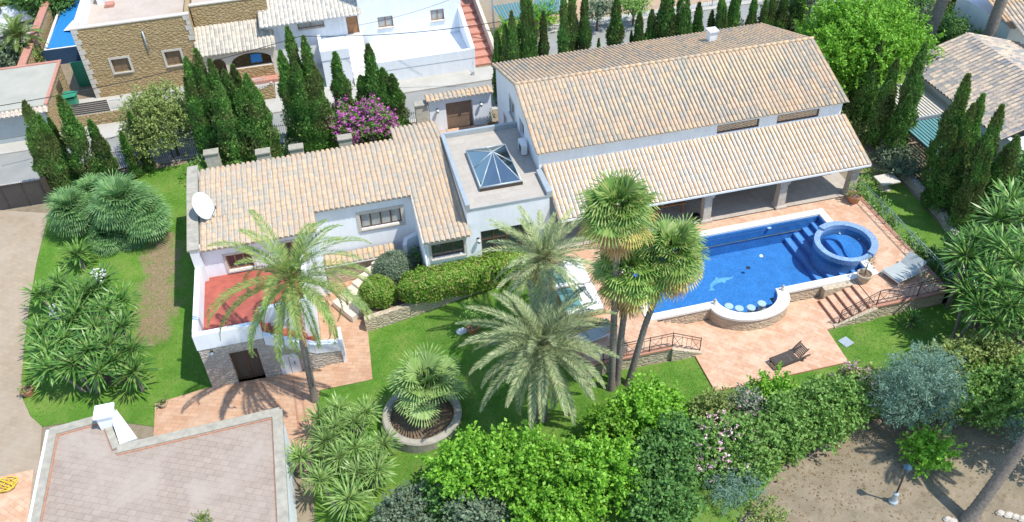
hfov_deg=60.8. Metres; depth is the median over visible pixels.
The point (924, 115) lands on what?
pergola
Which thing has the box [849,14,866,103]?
cypress tree
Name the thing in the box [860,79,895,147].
cypress tree
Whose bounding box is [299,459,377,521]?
yucca plant
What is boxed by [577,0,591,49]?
cypress tree
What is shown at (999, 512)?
pale rock
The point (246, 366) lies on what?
basement door
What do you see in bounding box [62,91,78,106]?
covered table
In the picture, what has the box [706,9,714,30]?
cypress tree
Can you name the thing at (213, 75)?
cypress tree
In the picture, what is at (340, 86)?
cypress tree
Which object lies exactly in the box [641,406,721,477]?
garden shrub
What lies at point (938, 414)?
garden shrub
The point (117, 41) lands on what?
stone house
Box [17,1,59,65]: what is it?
garden wall
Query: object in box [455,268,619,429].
date palm
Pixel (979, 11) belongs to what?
house
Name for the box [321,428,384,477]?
yucca plant
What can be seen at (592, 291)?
daybed
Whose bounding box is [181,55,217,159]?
cypress tree
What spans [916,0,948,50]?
date palm
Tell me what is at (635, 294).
fan palm
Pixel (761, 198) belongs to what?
porch floor
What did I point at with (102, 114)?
boundary wall
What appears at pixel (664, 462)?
garden shrub
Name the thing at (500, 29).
hedge
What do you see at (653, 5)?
garden path
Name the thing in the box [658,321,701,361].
terrace stairs
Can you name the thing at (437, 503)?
garden shrub
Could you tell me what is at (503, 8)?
awning house
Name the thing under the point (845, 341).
manhole cover
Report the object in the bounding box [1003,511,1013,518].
pale rock
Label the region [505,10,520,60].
cypress tree
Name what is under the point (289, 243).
terrace door
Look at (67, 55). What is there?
screen fence
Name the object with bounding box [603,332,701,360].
iron railing
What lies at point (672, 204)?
dining table
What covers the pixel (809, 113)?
window
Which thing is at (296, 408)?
step edge
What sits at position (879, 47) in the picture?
cypress tree
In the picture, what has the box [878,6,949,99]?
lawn
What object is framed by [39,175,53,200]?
gate post
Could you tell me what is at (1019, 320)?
yucca plant
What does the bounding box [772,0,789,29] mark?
cypress tree
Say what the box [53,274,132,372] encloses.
yucca plant
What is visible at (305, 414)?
step edge
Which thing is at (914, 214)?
lawn
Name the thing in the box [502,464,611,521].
garden shrub
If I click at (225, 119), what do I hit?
cypress tree
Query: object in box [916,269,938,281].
yucca plant
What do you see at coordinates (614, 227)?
fan palm
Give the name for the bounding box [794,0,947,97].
shade tree
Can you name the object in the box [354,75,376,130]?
cypress tree
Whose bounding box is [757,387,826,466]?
garden shrub
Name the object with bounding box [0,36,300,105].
overhead cable
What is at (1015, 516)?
pale rock
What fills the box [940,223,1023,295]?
garden shrub
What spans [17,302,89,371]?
yucca plant
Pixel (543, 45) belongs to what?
cypress tree
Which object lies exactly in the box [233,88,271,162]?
cypress tree
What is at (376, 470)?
yucca plant
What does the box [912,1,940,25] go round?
olive bush
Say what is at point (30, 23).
car park
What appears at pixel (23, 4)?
garden shrub
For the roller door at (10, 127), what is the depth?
60.26 m
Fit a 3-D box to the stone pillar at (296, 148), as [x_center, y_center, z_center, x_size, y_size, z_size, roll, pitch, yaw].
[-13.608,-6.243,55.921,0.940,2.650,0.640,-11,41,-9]
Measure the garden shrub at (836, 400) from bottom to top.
3.667 m
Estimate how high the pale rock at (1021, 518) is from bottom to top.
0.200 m
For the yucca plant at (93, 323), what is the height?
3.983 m
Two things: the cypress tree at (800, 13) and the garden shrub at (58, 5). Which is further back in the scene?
the garden shrub at (58, 5)
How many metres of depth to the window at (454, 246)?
47.67 m
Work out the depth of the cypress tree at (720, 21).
61.52 m
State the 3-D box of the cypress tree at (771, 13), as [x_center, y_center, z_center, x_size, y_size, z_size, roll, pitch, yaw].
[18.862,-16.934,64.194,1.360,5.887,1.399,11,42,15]
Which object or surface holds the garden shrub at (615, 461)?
on the lawn at (914, 214)
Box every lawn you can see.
[22,162,211,426]
[222,135,392,165]
[314,167,1015,521]
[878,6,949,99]
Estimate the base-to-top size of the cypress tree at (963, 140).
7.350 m
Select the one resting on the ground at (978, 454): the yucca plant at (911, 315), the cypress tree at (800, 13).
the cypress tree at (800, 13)
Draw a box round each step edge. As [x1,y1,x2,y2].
[292,378,300,439]
[300,393,309,437]
[562,196,844,249]
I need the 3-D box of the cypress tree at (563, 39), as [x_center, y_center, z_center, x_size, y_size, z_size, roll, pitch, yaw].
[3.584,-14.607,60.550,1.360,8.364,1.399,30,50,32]
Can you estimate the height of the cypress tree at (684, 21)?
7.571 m
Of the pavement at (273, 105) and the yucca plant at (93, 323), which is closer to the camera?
the yucca plant at (93, 323)
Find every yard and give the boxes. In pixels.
[0,469,32,521]
[77,83,273,113]
[275,64,354,97]
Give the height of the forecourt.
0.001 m
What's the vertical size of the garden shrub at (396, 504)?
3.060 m
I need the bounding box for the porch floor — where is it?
[550,172,855,248]
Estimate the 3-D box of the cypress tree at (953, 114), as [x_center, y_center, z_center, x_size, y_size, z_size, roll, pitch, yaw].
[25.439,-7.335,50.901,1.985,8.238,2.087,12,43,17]
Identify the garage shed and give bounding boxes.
[0,59,70,143]
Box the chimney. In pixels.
[93,402,117,438]
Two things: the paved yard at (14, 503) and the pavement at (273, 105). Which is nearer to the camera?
the paved yard at (14, 503)
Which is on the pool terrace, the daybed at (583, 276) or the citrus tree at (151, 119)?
the daybed at (583, 276)
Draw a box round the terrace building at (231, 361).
[192,254,346,387]
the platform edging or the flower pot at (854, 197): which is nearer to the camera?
the platform edging
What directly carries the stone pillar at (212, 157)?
on the ground at (978, 454)
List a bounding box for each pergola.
[877,83,948,120]
[909,117,982,184]
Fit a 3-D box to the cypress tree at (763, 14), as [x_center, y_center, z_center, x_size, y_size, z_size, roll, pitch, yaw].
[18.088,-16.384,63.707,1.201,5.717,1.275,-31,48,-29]
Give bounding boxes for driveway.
[0,210,49,510]
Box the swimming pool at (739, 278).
[620,208,878,330]
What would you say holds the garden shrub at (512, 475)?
on the lawn at (914, 214)
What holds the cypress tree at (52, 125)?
on the lawn at (184, 327)
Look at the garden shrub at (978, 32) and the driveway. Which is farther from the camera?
the garden shrub at (978, 32)
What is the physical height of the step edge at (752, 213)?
0.121 m
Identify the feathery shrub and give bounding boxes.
[701,464,768,516]
[999,409,1023,443]
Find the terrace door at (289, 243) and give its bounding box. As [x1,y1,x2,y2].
[279,238,309,261]
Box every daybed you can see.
[554,259,591,289]
[556,283,605,316]
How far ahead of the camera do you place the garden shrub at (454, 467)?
36.81 m
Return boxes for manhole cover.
[838,336,853,347]
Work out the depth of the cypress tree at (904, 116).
53.44 m
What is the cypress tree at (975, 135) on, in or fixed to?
on the ground at (978, 454)
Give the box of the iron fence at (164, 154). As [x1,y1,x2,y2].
[82,139,198,168]
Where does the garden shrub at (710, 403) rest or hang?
on the lawn at (914, 214)
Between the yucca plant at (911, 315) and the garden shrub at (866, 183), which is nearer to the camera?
the yucca plant at (911, 315)
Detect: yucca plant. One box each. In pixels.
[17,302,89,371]
[20,265,81,330]
[22,326,123,393]
[43,289,116,361]
[53,236,98,269]
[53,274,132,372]
[72,261,141,318]
[87,306,154,369]
[108,345,161,392]
[285,419,347,479]
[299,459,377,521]
[300,400,352,442]
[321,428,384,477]
[322,391,382,437]
[339,427,403,490]
[899,307,926,331]
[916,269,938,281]
[934,219,998,308]
[939,264,1004,348]
[962,221,1023,329]
[965,176,1023,257]
[972,265,1023,349]
[1001,223,1023,339]
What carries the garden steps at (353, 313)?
on the ground at (978, 454)
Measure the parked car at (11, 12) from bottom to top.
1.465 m
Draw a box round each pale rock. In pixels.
[942,516,950,521]
[948,517,956,521]
[995,510,1003,515]
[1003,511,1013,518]
[1011,514,1019,519]
[1018,515,1023,521]
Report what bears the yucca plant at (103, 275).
on the lawn at (184, 327)
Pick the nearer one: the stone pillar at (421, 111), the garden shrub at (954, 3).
the stone pillar at (421, 111)
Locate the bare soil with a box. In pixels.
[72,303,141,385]
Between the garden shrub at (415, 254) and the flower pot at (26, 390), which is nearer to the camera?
the flower pot at (26, 390)
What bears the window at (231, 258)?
in the house at (399, 187)
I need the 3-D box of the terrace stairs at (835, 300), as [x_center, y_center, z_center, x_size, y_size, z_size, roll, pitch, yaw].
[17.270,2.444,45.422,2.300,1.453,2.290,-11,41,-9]
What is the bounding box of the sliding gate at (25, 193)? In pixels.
[0,179,49,209]
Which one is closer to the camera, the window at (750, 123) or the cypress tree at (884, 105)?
the window at (750, 123)
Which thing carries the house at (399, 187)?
on the ground at (978, 454)
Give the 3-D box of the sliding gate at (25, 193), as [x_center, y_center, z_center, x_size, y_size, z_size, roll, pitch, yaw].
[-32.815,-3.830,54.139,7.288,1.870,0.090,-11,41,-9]
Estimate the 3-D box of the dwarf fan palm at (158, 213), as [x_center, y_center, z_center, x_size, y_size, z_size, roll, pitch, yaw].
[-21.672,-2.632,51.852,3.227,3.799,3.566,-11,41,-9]
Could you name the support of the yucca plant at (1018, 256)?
on the lawn at (914, 214)
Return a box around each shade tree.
[757,0,820,30]
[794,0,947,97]
[1011,372,1023,425]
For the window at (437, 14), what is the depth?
68.18 m
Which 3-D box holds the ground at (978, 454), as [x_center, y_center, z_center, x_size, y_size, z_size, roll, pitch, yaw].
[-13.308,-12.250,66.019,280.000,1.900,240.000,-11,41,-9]
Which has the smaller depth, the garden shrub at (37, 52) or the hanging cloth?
the hanging cloth
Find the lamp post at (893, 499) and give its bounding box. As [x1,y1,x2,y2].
[888,463,911,505]
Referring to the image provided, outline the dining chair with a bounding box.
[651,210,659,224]
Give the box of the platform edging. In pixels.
[695,356,848,391]
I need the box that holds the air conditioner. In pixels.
[518,138,526,154]
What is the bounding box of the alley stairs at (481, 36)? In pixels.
[460,0,493,66]
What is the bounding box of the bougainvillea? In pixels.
[327,93,402,146]
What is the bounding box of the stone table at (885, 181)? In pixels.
[873,173,900,191]
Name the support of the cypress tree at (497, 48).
on the ground at (978, 454)
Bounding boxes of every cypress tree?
[21,99,79,191]
[46,117,79,179]
[55,94,107,180]
[86,118,122,178]
[118,130,143,178]
[126,110,155,170]
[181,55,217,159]
[193,47,222,158]
[206,58,220,132]
[211,80,250,166]
[220,69,250,155]
[228,63,242,89]
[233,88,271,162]
[241,73,282,158]
[255,86,284,155]
[276,49,300,145]
[284,25,302,82]
[287,61,325,153]
[300,35,333,145]
[305,73,338,151]
[329,51,357,131]
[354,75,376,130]
[362,43,386,135]
[375,67,404,136]
[385,73,411,136]
[491,30,501,103]
[498,23,511,62]
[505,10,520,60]
[516,0,539,59]
[538,10,549,56]
[556,0,571,53]
[568,0,578,52]
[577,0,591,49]
[597,38,600,47]
[605,0,625,46]
[629,30,632,42]
[631,11,645,42]
[644,9,656,40]
[653,0,677,38]
[669,0,693,35]
[692,1,704,32]
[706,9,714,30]
[713,0,727,29]
[727,0,743,27]
[744,0,758,25]
[758,0,768,23]
[767,0,777,25]
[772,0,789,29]
[787,0,807,32]
[839,75,854,111]
[848,62,878,131]
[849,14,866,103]
[858,39,884,126]
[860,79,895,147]
[865,57,900,129]
[878,93,913,161]
[880,42,927,154]
[917,72,972,186]
[919,125,958,207]
[926,151,965,215]
[932,102,976,200]
[942,134,994,231]
[949,103,1005,210]
[957,92,986,167]
[975,134,1021,226]
[975,151,1008,223]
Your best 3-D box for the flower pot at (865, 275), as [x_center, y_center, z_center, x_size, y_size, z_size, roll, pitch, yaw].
[18.438,0.403,45.318,0.855,1.714,0.788,-11,41,-9]
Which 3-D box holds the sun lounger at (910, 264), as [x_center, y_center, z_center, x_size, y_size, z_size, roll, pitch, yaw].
[20.672,0.369,45.871,2.100,0.892,1.150,-20,43,-20]
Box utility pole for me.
[491,0,494,37]
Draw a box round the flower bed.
[365,262,421,315]
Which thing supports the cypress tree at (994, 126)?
on the ground at (978, 454)
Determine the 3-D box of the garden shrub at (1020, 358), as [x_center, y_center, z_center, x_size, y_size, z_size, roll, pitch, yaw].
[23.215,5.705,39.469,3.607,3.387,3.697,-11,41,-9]
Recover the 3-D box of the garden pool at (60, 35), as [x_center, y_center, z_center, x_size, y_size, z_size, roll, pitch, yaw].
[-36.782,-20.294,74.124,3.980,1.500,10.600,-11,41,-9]
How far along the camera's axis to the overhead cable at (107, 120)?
55.46 m
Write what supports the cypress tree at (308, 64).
on the lawn at (371, 139)
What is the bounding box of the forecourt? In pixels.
[440,124,487,132]
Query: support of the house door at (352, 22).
in the white house at (407, 55)
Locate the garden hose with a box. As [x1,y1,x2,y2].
[0,476,17,492]
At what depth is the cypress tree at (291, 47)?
54.45 m
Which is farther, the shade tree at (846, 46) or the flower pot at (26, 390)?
the shade tree at (846, 46)
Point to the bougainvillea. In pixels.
(378, 116)
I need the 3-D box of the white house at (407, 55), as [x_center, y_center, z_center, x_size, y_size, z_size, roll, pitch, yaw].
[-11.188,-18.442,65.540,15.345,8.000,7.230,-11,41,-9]
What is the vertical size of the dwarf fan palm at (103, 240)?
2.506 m
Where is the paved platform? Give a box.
[668,297,846,389]
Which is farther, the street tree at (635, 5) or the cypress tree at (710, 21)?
the street tree at (635, 5)
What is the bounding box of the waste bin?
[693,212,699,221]
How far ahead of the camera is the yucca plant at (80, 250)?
50.52 m
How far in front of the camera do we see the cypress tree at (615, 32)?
60.67 m
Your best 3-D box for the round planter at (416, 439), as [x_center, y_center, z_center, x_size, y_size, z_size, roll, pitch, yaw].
[-4.383,7.944,43.055,3.900,1.420,3.900,-11,41,-9]
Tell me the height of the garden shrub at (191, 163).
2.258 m
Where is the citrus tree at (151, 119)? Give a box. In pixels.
[111,77,212,162]
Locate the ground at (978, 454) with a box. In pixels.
[2,16,1023,521]
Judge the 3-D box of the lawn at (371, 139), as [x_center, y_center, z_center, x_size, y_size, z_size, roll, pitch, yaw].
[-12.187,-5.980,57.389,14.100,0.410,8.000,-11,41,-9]
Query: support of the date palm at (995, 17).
on the lawn at (901, 78)
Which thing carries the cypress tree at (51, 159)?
on the ground at (978, 454)
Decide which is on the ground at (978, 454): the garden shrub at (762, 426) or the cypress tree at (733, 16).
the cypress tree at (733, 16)
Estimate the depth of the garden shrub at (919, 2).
66.55 m
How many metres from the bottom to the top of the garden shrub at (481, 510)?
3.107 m
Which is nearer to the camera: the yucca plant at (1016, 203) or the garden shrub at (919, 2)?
the yucca plant at (1016, 203)
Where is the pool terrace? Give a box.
[551,197,943,361]
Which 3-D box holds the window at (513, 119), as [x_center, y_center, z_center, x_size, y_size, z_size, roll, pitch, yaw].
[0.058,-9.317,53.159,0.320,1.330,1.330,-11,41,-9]
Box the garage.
[27,407,296,521]
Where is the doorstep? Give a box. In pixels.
[447,125,475,131]
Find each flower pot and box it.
[17,380,33,397]
[155,396,167,407]
[457,299,487,334]
[486,108,496,124]
[846,180,866,203]
[857,255,874,283]
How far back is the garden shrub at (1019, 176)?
47.71 m
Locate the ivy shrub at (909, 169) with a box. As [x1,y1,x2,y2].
[867,139,926,182]
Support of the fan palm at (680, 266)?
on the lawn at (914, 214)
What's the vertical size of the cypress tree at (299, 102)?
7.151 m
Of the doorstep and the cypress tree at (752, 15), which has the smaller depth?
the doorstep
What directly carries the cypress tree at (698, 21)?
on the ground at (978, 454)
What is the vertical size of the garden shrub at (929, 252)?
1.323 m
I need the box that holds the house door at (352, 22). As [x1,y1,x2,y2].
[345,16,359,33]
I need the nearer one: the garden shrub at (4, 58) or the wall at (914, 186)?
the wall at (914, 186)
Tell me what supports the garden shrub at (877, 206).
on the lawn at (914, 214)
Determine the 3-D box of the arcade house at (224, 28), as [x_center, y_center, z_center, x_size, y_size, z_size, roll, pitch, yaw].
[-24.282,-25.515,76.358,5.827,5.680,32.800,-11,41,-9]
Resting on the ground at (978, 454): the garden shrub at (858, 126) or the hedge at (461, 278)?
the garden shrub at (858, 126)
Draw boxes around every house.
[69,0,195,97]
[186,121,471,294]
[189,0,278,84]
[257,0,475,86]
[479,0,560,24]
[492,23,871,223]
[904,4,1023,188]
[954,0,1023,43]
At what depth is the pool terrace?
47.14 m
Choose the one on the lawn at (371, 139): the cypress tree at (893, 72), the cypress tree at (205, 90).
the cypress tree at (205, 90)
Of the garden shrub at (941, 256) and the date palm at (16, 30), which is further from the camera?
the date palm at (16, 30)
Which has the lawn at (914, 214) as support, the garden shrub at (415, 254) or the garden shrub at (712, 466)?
the garden shrub at (712, 466)
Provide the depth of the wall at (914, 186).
52.19 m
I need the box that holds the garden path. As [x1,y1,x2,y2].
[517,0,717,26]
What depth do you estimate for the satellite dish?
47.34 m
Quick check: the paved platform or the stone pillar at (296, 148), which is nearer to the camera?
the paved platform
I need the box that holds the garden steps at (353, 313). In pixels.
[332,259,377,322]
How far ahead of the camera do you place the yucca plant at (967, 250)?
42.60 m
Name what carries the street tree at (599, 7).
on the ground at (978, 454)
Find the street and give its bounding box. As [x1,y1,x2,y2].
[0,5,842,183]
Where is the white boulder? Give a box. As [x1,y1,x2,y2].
[456,328,466,334]
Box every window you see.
[107,55,134,74]
[161,48,183,67]
[222,251,256,273]
[297,20,324,30]
[355,204,405,232]
[377,16,394,29]
[428,237,467,261]
[430,9,444,22]
[481,223,530,258]
[508,94,514,120]
[717,119,758,132]
[777,108,819,122]
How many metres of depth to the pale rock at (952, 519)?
35.76 m
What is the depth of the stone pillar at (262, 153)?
54.80 m
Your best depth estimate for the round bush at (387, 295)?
47.51 m
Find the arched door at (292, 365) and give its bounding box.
[279,354,301,374]
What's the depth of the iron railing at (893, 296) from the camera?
44.30 m
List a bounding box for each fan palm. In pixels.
[41,184,98,236]
[72,172,106,201]
[81,168,157,234]
[84,217,124,257]
[111,222,147,252]
[120,189,174,241]
[387,341,470,427]
[574,166,663,391]
[587,230,674,385]
[624,213,711,386]
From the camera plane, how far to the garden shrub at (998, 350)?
40.00 m
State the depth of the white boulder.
46.59 m
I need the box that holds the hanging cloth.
[250,53,262,62]
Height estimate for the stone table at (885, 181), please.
0.740 m
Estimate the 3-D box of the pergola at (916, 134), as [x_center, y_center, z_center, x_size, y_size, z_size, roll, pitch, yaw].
[26.813,-6.976,54.409,4.150,2.290,3.600,-11,41,-9]
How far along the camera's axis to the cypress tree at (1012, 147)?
47.31 m
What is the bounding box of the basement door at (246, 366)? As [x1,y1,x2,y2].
[230,348,264,379]
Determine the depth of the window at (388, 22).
67.52 m
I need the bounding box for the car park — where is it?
[0,20,33,67]
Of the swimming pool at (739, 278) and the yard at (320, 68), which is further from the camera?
the yard at (320, 68)
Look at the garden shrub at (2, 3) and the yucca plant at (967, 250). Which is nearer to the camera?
the yucca plant at (967, 250)
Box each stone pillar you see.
[203,148,222,168]
[255,147,271,160]
[288,142,304,154]
[337,133,352,147]
[413,100,428,124]
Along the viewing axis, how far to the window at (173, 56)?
64.97 m
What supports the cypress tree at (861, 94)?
on the ground at (978, 454)
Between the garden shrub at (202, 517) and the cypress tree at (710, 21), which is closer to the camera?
the garden shrub at (202, 517)
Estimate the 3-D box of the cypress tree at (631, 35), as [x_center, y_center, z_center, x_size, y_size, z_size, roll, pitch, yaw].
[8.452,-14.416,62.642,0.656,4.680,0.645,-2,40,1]
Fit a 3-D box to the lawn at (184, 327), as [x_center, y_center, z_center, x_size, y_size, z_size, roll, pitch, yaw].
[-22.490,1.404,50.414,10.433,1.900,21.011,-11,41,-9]
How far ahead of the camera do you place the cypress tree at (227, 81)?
54.13 m
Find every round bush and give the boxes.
[357,273,399,308]
[370,249,413,288]
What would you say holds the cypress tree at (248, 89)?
on the lawn at (371, 139)
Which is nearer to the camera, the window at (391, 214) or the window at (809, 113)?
the window at (391, 214)
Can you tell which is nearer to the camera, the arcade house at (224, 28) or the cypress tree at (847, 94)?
the cypress tree at (847, 94)
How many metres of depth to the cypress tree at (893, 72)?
54.35 m
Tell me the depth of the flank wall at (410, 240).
50.13 m
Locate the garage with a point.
(234, 469)
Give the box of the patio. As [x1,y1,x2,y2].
[154,280,371,457]
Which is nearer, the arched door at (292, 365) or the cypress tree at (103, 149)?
the arched door at (292, 365)
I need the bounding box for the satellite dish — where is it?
[192,192,216,218]
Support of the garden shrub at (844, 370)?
on the lawn at (914, 214)
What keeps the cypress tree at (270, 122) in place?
on the lawn at (371, 139)
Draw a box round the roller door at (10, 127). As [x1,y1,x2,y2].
[0,112,46,143]
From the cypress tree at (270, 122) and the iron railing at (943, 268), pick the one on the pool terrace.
the iron railing at (943, 268)
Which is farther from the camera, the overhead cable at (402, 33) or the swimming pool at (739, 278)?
the overhead cable at (402, 33)
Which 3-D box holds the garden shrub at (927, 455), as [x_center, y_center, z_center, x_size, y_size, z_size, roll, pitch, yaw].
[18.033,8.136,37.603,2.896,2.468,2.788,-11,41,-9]
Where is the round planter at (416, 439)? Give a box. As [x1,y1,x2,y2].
[382,384,461,453]
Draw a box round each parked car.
[0,4,36,21]
[0,21,11,38]
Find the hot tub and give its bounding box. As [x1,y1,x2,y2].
[809,221,878,275]
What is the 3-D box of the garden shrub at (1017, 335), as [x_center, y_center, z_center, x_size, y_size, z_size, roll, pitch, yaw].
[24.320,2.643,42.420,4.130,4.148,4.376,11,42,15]
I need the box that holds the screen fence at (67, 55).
[41,46,81,63]
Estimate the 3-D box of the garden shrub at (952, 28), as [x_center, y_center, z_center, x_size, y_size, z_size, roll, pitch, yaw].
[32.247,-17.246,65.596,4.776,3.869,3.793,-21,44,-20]
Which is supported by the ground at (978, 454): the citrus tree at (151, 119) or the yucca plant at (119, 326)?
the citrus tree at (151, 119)
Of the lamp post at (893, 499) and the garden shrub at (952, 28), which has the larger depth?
the garden shrub at (952, 28)
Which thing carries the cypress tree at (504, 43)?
on the ground at (978, 454)
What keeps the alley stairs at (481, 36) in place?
on the ground at (978, 454)
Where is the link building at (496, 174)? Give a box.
[440,121,551,258]
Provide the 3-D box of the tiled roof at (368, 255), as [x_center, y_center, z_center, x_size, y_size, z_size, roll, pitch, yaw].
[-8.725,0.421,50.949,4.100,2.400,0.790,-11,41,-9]
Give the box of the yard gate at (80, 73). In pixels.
[70,61,91,86]
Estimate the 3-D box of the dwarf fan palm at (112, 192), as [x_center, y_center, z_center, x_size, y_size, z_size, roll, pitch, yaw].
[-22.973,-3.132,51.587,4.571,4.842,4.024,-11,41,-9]
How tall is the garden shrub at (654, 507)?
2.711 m
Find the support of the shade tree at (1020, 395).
on the ground at (978, 454)
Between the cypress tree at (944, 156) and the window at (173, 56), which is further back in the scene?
the window at (173, 56)
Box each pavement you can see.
[0,66,492,154]
[547,0,763,33]
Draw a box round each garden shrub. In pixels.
[0,0,30,7]
[0,36,26,67]
[1,0,69,19]
[6,37,45,62]
[32,0,78,14]
[179,144,253,178]
[191,508,213,521]
[282,132,329,154]
[368,476,445,521]
[408,244,421,266]
[413,476,484,521]
[414,420,513,507]
[439,486,515,521]
[466,417,563,511]
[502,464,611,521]
[505,433,614,520]
[563,424,651,521]
[576,398,640,450]
[605,370,688,447]
[614,435,709,517]
[622,470,708,521]
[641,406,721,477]
[679,409,766,487]
[689,385,743,431]
[713,411,789,482]
[718,384,769,419]
[736,492,792,521]
[743,361,798,419]
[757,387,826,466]
[786,369,879,455]
[826,358,896,417]
[840,104,867,147]
[855,174,883,197]
[867,195,894,214]
[877,206,900,231]
[889,369,964,429]
[892,0,946,16]
[895,418,967,478]
[897,229,930,250]
[900,333,989,387]
[912,242,941,265]
[920,7,977,46]
[927,228,990,291]
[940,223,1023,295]
[941,359,1023,433]
[945,0,954,16]
[945,0,958,18]
[955,324,1023,380]
[968,285,1023,350]
[973,27,983,34]
[981,347,1023,421]
[985,147,1023,232]
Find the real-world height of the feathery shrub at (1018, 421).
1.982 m
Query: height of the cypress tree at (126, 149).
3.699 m
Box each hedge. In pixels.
[396,251,516,304]
[490,14,520,44]
[491,247,532,273]
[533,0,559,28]
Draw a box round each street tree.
[588,0,613,30]
[620,0,652,25]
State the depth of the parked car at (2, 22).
73.63 m
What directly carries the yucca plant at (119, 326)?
on the lawn at (184, 327)
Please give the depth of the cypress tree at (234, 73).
54.31 m
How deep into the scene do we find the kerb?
58.56 m
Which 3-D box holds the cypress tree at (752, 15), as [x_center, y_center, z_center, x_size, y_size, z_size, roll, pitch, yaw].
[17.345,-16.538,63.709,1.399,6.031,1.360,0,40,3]
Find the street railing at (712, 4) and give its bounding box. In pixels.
[549,0,728,29]
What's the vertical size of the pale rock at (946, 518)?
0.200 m
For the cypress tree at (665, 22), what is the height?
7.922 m
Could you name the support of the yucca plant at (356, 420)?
on the lawn at (914, 214)
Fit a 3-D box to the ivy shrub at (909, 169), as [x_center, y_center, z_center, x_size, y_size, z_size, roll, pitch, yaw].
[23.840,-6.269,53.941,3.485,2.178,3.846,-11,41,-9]
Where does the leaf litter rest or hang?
on the ground at (978, 454)
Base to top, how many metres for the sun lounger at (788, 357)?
0.773 m
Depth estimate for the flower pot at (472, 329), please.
45.76 m
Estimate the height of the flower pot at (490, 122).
1.485 m
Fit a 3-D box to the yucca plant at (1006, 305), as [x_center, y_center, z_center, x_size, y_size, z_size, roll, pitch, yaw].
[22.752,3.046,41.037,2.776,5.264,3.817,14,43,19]
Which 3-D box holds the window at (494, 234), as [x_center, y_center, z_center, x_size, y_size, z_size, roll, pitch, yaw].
[-0.262,-1.057,48.772,3.050,2.225,0.310,-11,41,-9]
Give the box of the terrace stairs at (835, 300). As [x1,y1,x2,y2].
[818,280,877,328]
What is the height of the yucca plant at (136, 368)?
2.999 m
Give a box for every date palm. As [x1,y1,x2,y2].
[0,13,49,58]
[205,209,377,402]
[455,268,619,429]
[477,204,599,326]
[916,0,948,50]
[959,433,1023,521]
[983,0,1007,36]
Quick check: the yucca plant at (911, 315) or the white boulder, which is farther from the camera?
the white boulder
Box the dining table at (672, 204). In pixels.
[650,201,685,212]
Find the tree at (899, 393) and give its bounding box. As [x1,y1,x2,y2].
[860,336,979,433]
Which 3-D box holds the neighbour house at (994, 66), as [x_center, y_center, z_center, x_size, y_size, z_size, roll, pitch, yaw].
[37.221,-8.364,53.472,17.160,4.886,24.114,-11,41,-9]
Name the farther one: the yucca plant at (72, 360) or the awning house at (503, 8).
the awning house at (503, 8)
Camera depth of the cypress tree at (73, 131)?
53.50 m
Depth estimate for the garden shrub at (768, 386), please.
39.99 m
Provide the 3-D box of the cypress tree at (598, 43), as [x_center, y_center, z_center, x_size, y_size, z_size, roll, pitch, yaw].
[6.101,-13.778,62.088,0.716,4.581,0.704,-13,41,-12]
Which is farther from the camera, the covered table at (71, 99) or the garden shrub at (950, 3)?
the garden shrub at (950, 3)
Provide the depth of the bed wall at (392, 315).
48.09 m
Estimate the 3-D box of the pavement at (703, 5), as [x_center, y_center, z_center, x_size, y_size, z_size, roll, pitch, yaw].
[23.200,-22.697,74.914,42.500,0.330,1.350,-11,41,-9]
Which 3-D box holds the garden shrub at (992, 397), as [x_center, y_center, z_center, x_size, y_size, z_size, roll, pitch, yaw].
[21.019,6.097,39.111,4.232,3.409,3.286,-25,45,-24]
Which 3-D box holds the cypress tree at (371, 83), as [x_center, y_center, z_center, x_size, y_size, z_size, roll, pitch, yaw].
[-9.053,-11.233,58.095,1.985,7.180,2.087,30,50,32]
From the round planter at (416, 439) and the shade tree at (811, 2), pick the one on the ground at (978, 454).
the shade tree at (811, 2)
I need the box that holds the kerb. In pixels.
[0,36,945,185]
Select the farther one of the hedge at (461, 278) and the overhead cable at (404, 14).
the overhead cable at (404, 14)
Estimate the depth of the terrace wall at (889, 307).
44.69 m
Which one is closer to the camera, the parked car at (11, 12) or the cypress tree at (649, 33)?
the cypress tree at (649, 33)
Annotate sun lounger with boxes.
[577,318,609,346]
[769,341,810,369]
[881,251,927,286]
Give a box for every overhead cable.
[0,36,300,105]
[0,84,274,139]
[306,21,500,36]
[361,0,447,24]
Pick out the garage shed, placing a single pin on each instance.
(27, 82)
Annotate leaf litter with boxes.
[692,412,1023,521]
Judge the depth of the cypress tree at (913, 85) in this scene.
52.50 m
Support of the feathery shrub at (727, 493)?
on the lawn at (914, 214)
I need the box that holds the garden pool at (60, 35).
[44,0,79,50]
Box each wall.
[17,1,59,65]
[69,77,275,126]
[112,410,137,443]
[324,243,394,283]
[364,271,531,330]
[403,231,420,267]
[424,85,492,131]
[531,197,950,377]
[883,148,979,284]
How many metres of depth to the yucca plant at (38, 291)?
48.25 m
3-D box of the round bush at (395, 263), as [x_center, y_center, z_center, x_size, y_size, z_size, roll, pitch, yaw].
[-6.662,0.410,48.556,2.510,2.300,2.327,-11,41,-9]
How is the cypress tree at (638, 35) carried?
on the ground at (978, 454)
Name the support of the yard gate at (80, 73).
attached to the stone house at (117, 41)
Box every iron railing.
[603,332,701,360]
[838,275,952,323]
[858,179,952,289]
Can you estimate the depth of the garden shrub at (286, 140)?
57.82 m
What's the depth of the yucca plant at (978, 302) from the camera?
41.15 m
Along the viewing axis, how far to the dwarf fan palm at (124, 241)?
51.88 m

